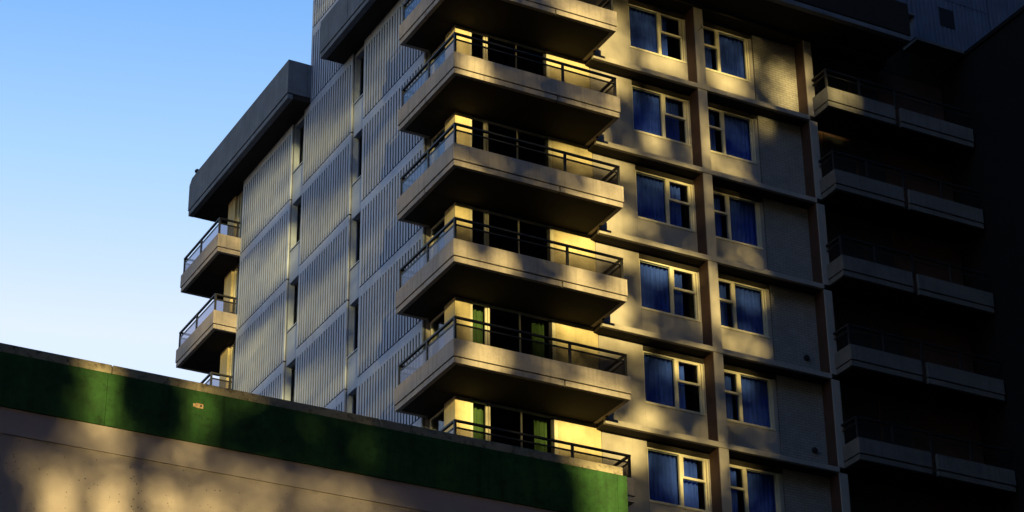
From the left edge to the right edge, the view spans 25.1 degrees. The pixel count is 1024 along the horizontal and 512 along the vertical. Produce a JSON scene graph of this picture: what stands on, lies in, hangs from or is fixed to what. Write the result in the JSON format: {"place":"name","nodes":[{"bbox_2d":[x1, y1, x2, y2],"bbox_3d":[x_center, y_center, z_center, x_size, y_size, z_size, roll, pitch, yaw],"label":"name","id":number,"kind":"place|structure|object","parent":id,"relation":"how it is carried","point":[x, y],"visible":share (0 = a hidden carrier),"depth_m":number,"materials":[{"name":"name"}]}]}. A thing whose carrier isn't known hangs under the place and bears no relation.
{"place":"outdoors","nodes":[
{"label":"outdoors","id":0,"kind":"place"},
{"bbox_2d":[0,0,312,385],"label":"sky","id":1,"kind":"structure","parent":0,"point":[110,110],"materials":[{"name":"blue"}]},
{"bbox_2d":[0,343,627,511],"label":"building","id":2,"kind":"structure","parent":0,"point":[79,435],"depth_m":29.31,"materials":[{"name":"paint"}]},
{"bbox_2d":[175,0,1023,511],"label":"apartment tower","id":3,"kind":"structure","parent":0,"point":[389,194],"depth_m":64.69,"materials":[{"name":"paint"}]},
{"bbox_2d":[229,341,235,388],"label":"side door","id":4,"kind":"structure","parent":3,"relation":"in","point":[232,349],"depth_m":74.26,"materials":[{"name":"beige paint"}]},
{"bbox_2d":[232,265,239,342],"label":"side door","id":5,"kind":"structure","parent":3,"relation":"in","point":[236,272],"depth_m":75.56,"materials":[{"name":"beige paint"}]},
{"bbox_2d":[237,191,242,262],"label":"side door","id":6,"kind":"structure","parent":3,"relation":"in","point":[240,198],"depth_m":76.88,"materials":[{"name":"beige paint"}]},
{"bbox_2d":[286,282,297,332],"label":"narrow window","id":7,"kind":"structure","parent":3,"relation":"in","point":[296,285],"depth_m":70.22,"materials":[{"name":"metal"}]},
{"bbox_2d":[290,365,294,401],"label":"narrow window","id":8,"kind":"structure","parent":3,"relation":"in","point":[293,368],"depth_m":69.02,"materials":[{"name":"glass"}]},
{"bbox_2d":[289,202,300,251],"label":"narrow window","id":9,"kind":"structure","parent":3,"relation":"in","point":[299,206],"depth_m":71.54,"materials":[{"name":"metal"}]},
{"bbox_2d":[292,125,303,172],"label":"narrow window","id":10,"kind":"structure","parent":3,"relation":"in","point":[302,129],"depth_m":72.88,"materials":[{"name":"metal"}]},
{"bbox_2d":[347,304,358,357],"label":"narrow window","id":11,"kind":"structure","parent":3,"relation":"in","point":[357,306],"depth_m":65.34,"materials":[{"name":"metal"}]},
{"bbox_2d":[349,219,359,270],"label":"narrow window","id":12,"kind":"structure","parent":3,"relation":"in","point":[358,222],"depth_m":66.63,"materials":[{"name":"glass"}]},
{"bbox_2d":[353,393,356,413],"bbox_3d":[-4.322,4.494,63.733,0.295,1.670,0.800,14,-31,-25],"label":"narrow window","id":13,"kind":"structure","parent":3,"relation":"in","point":[355,396],"depth_m":64.28,"materials":[{"name":"glass"}]},
{"bbox_2d":[351,136,361,185],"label":"narrow window","id":14,"kind":"structure","parent":3,"relation":"in","point":[360,140],"depth_m":67.96,"materials":[{"name":"metal"}]},
{"bbox_2d":[353,56,363,104],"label":"narrow window","id":15,"kind":"structure","parent":3,"relation":"in","point":[362,60],"depth_m":69.29,"materials":[{"name":"metal"}]},
{"bbox_2d":[430,310,443,357],"bbox_3d":[-1.882,2.710,59.659,0.060,2.650,1.010,14,-31,-25],"label":"side door","id":16,"kind":"structure","parent":3,"relation":"in","point":[435,319],"depth_m":60.34,"materials":[{"name":"beige paint"}]},
{"bbox_2d":[430,408,443,428],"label":"side door","id":17,"kind":"structure","parent":3,"relation":"in","point":[440,412],"depth_m":59.16,"materials":[{"name":"beige paint"}]},
{"bbox_2d":[431,126,444,164],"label":"side door","id":18,"kind":"structure","parent":3,"relation":"in","point":[443,129],"depth_m":62.96,"materials":[{"name":"beige paint"}]},
{"bbox_2d":[431,216,444,258],"bbox_3d":[-1.914,0.236,60.970,0.060,2.650,1.010,14,-31,-25],"label":"side door","id":19,"kind":"structure","parent":3,"relation":"in","point":[432,230],"depth_m":61.63,"materials":[{"name":"beige paint"}]},
{"bbox_2d":[432,41,444,73],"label":"side door","id":20,"kind":"structure","parent":3,"relation":"in","point":[433,66],"depth_m":64.31,"materials":[{"name":"beige paint"}]},
{"bbox_2d":[473,307,482,343],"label":"curtain","id":21,"kind":"object","parent":3,"relation":"hanging from","point":[477,316],"visible":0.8,"depth_m":59.59,"materials":[{"name":"green fabric"}]},
{"bbox_2d":[473,405,482,439],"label":"curtain","id":22,"kind":"object","parent":3,"relation":"hanging from","point":[477,414],"visible":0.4,"depth_m":58.34,"materials":[{"name":"green fabric"}]},
{"bbox_2d":[469,29,549,77],"bbox_3d":[-0.078,-4.820,63.434,2.530,2.650,0.120,14,-31,-25],"label":"balcony door","id":23,"kind":"structure","parent":3,"relation":"in","point":[546,69],"depth_m":63.94,"materials":[{"name":"beige paint"}]},
{"bbox_2d":[470,115,551,167],"bbox_3d":[-0.046,-2.347,62.123,2.530,2.650,0.120,14,-31,-25],"label":"balcony door","id":24,"kind":"structure","parent":3,"relation":"in","point":[547,140],"depth_m":62.69,"materials":[{"name":"beige paint"}]},
{"bbox_2d":[470,206,553,261],"bbox_3d":[-0.014,0.127,60.811,2.530,2.650,0.120,14,-31,-25],"label":"balcony door","id":25,"kind":"structure","parent":3,"relation":"in","point":[549,229],"depth_m":61.35,"materials":[{"name":"beige paint"}]},
{"bbox_2d":[470,300,555,359],"bbox_3d":[0.018,2.600,59.499,2.530,2.650,0.120,14,-31,-25],"label":"balcony door","id":26,"kind":"structure","parent":3,"relation":"in","point":[551,322],"depth_m":59.95,"materials":[{"name":"beige paint"}]},
{"bbox_2d":[470,398,557,454],"bbox_3d":[0.050,5.074,58.188,2.530,2.650,0.120,14,-31,-25],"label":"balcony door","id":27,"kind":"structure","parent":3,"relation":"in","point":[553,419],"depth_m":58.72,"materials":[{"name":"beige paint"}]},
{"bbox_2d":[531,320,544,357],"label":"curtain","id":28,"kind":"object","parent":3,"relation":"hanging from","point":[538,349],"visible":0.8,"depth_m":60.35,"materials":[{"name":"green fabric"}]},
{"bbox_2d":[534,417,546,451],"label":"curtain","id":29,"kind":"object","parent":3,"relation":"hanging from","point":[540,427],"visible":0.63,"depth_m":59.10,"materials":[{"name":"green fabric"}]},
{"bbox_2d":[629,8,656,52],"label":"curtain","id":30,"kind":"object","parent":3,"relation":"hanging from","point":[642,30],"visible":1,"depth_m":66.95,"materials":[{"name":"blue fabric"}]},
{"bbox_2d":[632,89,660,135],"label":"curtain","id":31,"kind":"object","parent":3,"relation":"hanging from","point":[646,110],"visible":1,"depth_m":65.63,"materials":[{"name":"blue fabric"}]},
{"bbox_2d":[636,174,664,222],"bbox_3d":[3.757,-1.579,64.219,1.170,1.730,0.094,14,-31,-25],"label":"curtain","id":32,"kind":"object","parent":3,"relation":"hanging from","point":[650,197],"visible":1,"depth_m":64.31,"materials":[{"name":"blue fabric"}]},
{"bbox_2d":[640,262,668,312],"bbox_3d":[3.789,0.895,62.907,1.170,1.730,0.094,14,-31,-25],"label":"curtain","id":33,"kind":"object","parent":3,"relation":"hanging from","point":[654,287],"visible":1,"depth_m":63.00,"materials":[{"name":"blue fabric"}]},
{"bbox_2d":[628,3,686,63],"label":"window","id":34,"kind":"structure","parent":3,"relation":"in","point":[658,15],"depth_m":67.07,"materials":[{"name":"beige paint"}]},
{"bbox_2d":[644,354,673,406],"bbox_3d":[3.822,3.368,61.594,1.170,1.730,0.094,14,-31,-25],"label":"curtain","id":35,"kind":"object","parent":3,"relation":"hanging from","point":[658,380],"visible":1,"depth_m":61.67,"materials":[{"name":"blue fabric"}]},
{"bbox_2d":[655,15,667,55],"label":"curtain","id":36,"kind":"object","parent":3,"relation":"hanging from","point":[664,48],"visible":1,"depth_m":67.18,"materials":[{"name":"blue fabric"}]},
{"bbox_2d":[632,85,690,146],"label":"window","id":37,"kind":"structure","parent":3,"relation":"in","point":[685,118],"depth_m":65.76,"materials":[{"name":"beige paint"}]},
{"bbox_2d":[648,450,677,504],"bbox_3d":[3.854,5.841,60.283,1.170,1.730,0.092,14,-31,-25],"label":"curtain","id":38,"kind":"object","parent":3,"relation":"hanging from","point":[663,485],"visible":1,"depth_m":60.36,"materials":[{"name":"blue fabric"}]},
{"bbox_2d":[635,170,695,232],"bbox_3d":[4.272,-1.519,64.269,1.895,1.560,0.134,14,-31,-25],"label":"window","id":39,"kind":"structure","parent":3,"relation":"in","point":[690,204],"depth_m":64.46,"materials":[{"name":"beige paint"}]},
{"bbox_2d":[660,98,679,140],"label":"curtain","id":40,"kind":"object","parent":3,"relation":"hanging from","point":[672,127],"visible":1,"depth_m":65.95,"materials":[{"name":"blue fabric"}]},
{"bbox_2d":[639,258,700,322],"bbox_3d":[4.304,0.954,62.957,1.895,1.560,0.134,14,-31,-25],"label":"window","id":41,"kind":"structure","parent":3,"relation":"in","point":[672,288],"depth_m":63.15,"materials":[{"name":"beige paint"}]},
{"bbox_2d":[664,183,681,226],"bbox_3d":[4.516,-1.397,64.581,0.530,1.730,0.093,14,-31,-25],"label":"curtain","id":42,"kind":"object","parent":3,"relation":"hanging from","point":[675,214],"visible":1,"depth_m":64.60,"materials":[{"name":"blue fabric"}]},
{"bbox_2d":[643,351,705,415],"bbox_3d":[4.336,3.428,61.646,1.895,1.560,0.134,14,-31,-25],"label":"window","id":43,"kind":"structure","parent":3,"relation":"in","point":[700,385],"depth_m":61.84,"materials":[{"name":"beige paint"}]},
{"bbox_2d":[668,270,683,315],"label":"curtain","id":44,"kind":"object","parent":3,"relation":"hanging from","point":[678,302],"visible":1,"depth_m":63.27,"materials":[{"name":"blue fabric"}]},
{"bbox_2d":[672,361,685,408],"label":"curtain","id":45,"kind":"object","parent":3,"relation":"hanging from","point":[682,402],"visible":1,"depth_m":61.92,"materials":[{"name":"blue fabric"}]},
{"bbox_2d":[647,447,711,511],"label":"window","id":46,"kind":"structure","parent":3,"relation":"in","point":[681,477],"depth_m":60.52,"materials":[{"name":"beige paint"}]},
{"bbox_2d":[677,458,698,508],"bbox_3d":[4.651,6.034,60.666,0.620,1.730,0.089,14,-31,-25],"label":"curtain","id":47,"kind":"object","parent":3,"relation":"hanging from","point":[690,488],"visible":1,"depth_m":60.68,"materials":[{"name":"blue fabric"}]},
{"bbox_2d":[703,30,711,68],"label":"curtain","id":48,"kind":"object","parent":3,"relation":"hanging from","point":[708,61],"visible":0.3,"depth_m":67.85,"materials":[{"name":"blue fabric"}]},
{"bbox_2d":[708,110,715,150],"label":"curtain","id":49,"kind":"object","parent":3,"relation":"hanging from","point":[712,132],"visible":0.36,"depth_m":66.52,"materials":[{"name":"blue fabric"}]},
{"bbox_2d":[713,194,721,236],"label":"curtain","id":50,"kind":"object","parent":3,"relation":"hanging from","point":[718,225],"visible":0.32,"depth_m":65.23,"materials":[{"name":"blue fabric"}]},
{"bbox_2d":[718,281,727,326],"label":"curtain","id":51,"kind":"object","parent":3,"relation":"hanging from","point":[723,305],"visible":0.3,"depth_m":63.91,"materials":[{"name":"blue fabric"}]},
{"bbox_2d":[703,26,751,82],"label":"window","id":52,"kind":"structure","parent":3,"relation":"in","point":[716,32],"depth_m":67.98,"materials":[{"name":"beige paint"}]},
{"bbox_2d":[724,373,732,419],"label":"curtain","id":53,"kind":"object","parent":3,"relation":"hanging from","point":[728,397],"visible":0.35,"depth_m":62.59,"materials":[{"name":"blue fabric"}]},
{"bbox_2d":[713,33,745,78],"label":"curtain","id":54,"kind":"object","parent":3,"relation":"hanging from","point":[732,61],"visible":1,"depth_m":68.23,"materials":[{"name":"blue fabric"}]},
{"bbox_2d":[708,107,756,164],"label":"window","id":55,"kind":"structure","parent":3,"relation":"in","point":[721,113],"depth_m":66.66,"materials":[{"name":"beige paint"}]},
{"bbox_2d":[730,468,737,511],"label":"curtain","id":56,"kind":"object","parent":3,"relation":"hanging from","point":[734,492],"visible":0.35,"depth_m":61.30,"materials":[{"name":"blue fabric"}]},
{"bbox_2d":[721,115,750,160],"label":"curtain","id":57,"kind":"object","parent":3,"relation":"hanging from","point":[737,136],"visible":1,"depth_m":66.93,"materials":[{"name":"blue fabric"}]},
{"bbox_2d":[713,191,762,249],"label":"window","id":58,"kind":"structure","parent":3,"relation":"in","point":[726,197],"depth_m":65.34,"materials":[{"name":"beige paint"}]},
{"bbox_2d":[724,198,756,245],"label":"curtain","id":59,"kind":"object","parent":3,"relation":"hanging from","point":[743,222],"visible":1,"depth_m":65.61,"materials":[{"name":"blue fabric"}]},
{"bbox_2d":[718,278,769,338],"bbox_3d":[6.295,1.433,63.908,1.900,1.560,0.134,14,-31,-25],"label":"window","id":60,"kind":"structure","parent":3,"relation":"in","point":[732,284],"depth_m":64.03,"materials":[{"name":"beige paint"}]},
{"bbox_2d":[729,284,763,334],"bbox_3d":[6.674,1.587,64.283,1.290,1.730,0.086,14,-31,-25],"label":"curtain","id":61,"kind":"object","parent":3,"relation":"hanging from","point":[749,310],"visible":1,"depth_m":64.29,"materials":[{"name":"blue fabric"}]},
{"bbox_2d":[724,369,775,430],"bbox_3d":[6.327,3.906,62.597,1.900,1.560,0.134,14,-31,-25],"label":"window","id":62,"kind":"structure","parent":3,"relation":"in","point":[738,375],"depth_m":62.73,"materials":[{"name":"beige paint"}]},
{"bbox_2d":[734,375,769,427],"bbox_3d":[6.705,4.061,62.972,1.290,1.730,0.094,14,-31,-25],"label":"curtain","id":63,"kind":"object","parent":3,"relation":"hanging from","point":[755,405],"visible":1,"depth_m":62.97,"materials":[{"name":"blue fabric"}]},
{"bbox_2d":[730,464,780,511],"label":"window","id":64,"kind":"structure","parent":3,"relation":"in","point":[744,470],"depth_m":61.52,"materials":[{"name":"beige paint"}]},
{"bbox_2d":[743,471,775,511],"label":"curtain","id":65,"kind":"object","parent":3,"relation":"hanging from","point":[761,495],"visible":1,"depth_m":61.73,"materials":[{"name":"blue fabric"}]},
{"bbox_2d":[816,54,880,101],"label":"balcony door","id":66,"kind":"structure","parent":3,"relation":"in","point":[823,62],"depth_m":69.91,"materials":[{"name":"brown paint"}]},
{"bbox_2d":[823,133,888,183],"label":"balcony door","id":67,"kind":"structure","parent":3,"relation":"in","point":[831,142],"depth_m":68.60,"materials":[{"name":"brown paint"}]},
{"bbox_2d":[830,215,897,268],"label":"balcony door","id":68,"kind":"structure","parent":3,"relation":"in","point":[839,226],"depth_m":67.27,"materials":[{"name":"brown paint"}]},
{"bbox_2d":[837,301,906,356],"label":"balcony door","id":69,"kind":"structure","parent":3,"relation":"in","point":[848,313],"depth_m":65.94,"materials":[{"name":"brown paint"}]},
{"bbox_2d":[845,390,915,448],"bbox_3d":[10.379,5.114,64.332,2.280,2.500,0.038,14,-31,-25],"label":"balcony door","id":70,"kind":"structure","parent":3,"relation":"in","point":[858,404],"depth_m":64.61,"materials":[{"name":"brown paint"}]},
{"bbox_2d":[853,483,921,511],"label":"balcony door","id":71,"kind":"structure","parent":3,"relation":"in","point":[867,498],"depth_m":63.36,"materials":[{"name":"brown paint"}]},
{"bbox_2d":[940,5,1023,511],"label":"projecting wing","id":72,"kind":"structure","parent":3,"relation":"attached to","point":[983,80],"depth_m":68.03,"materials":[{"name":"grey concrete"}]}
]}

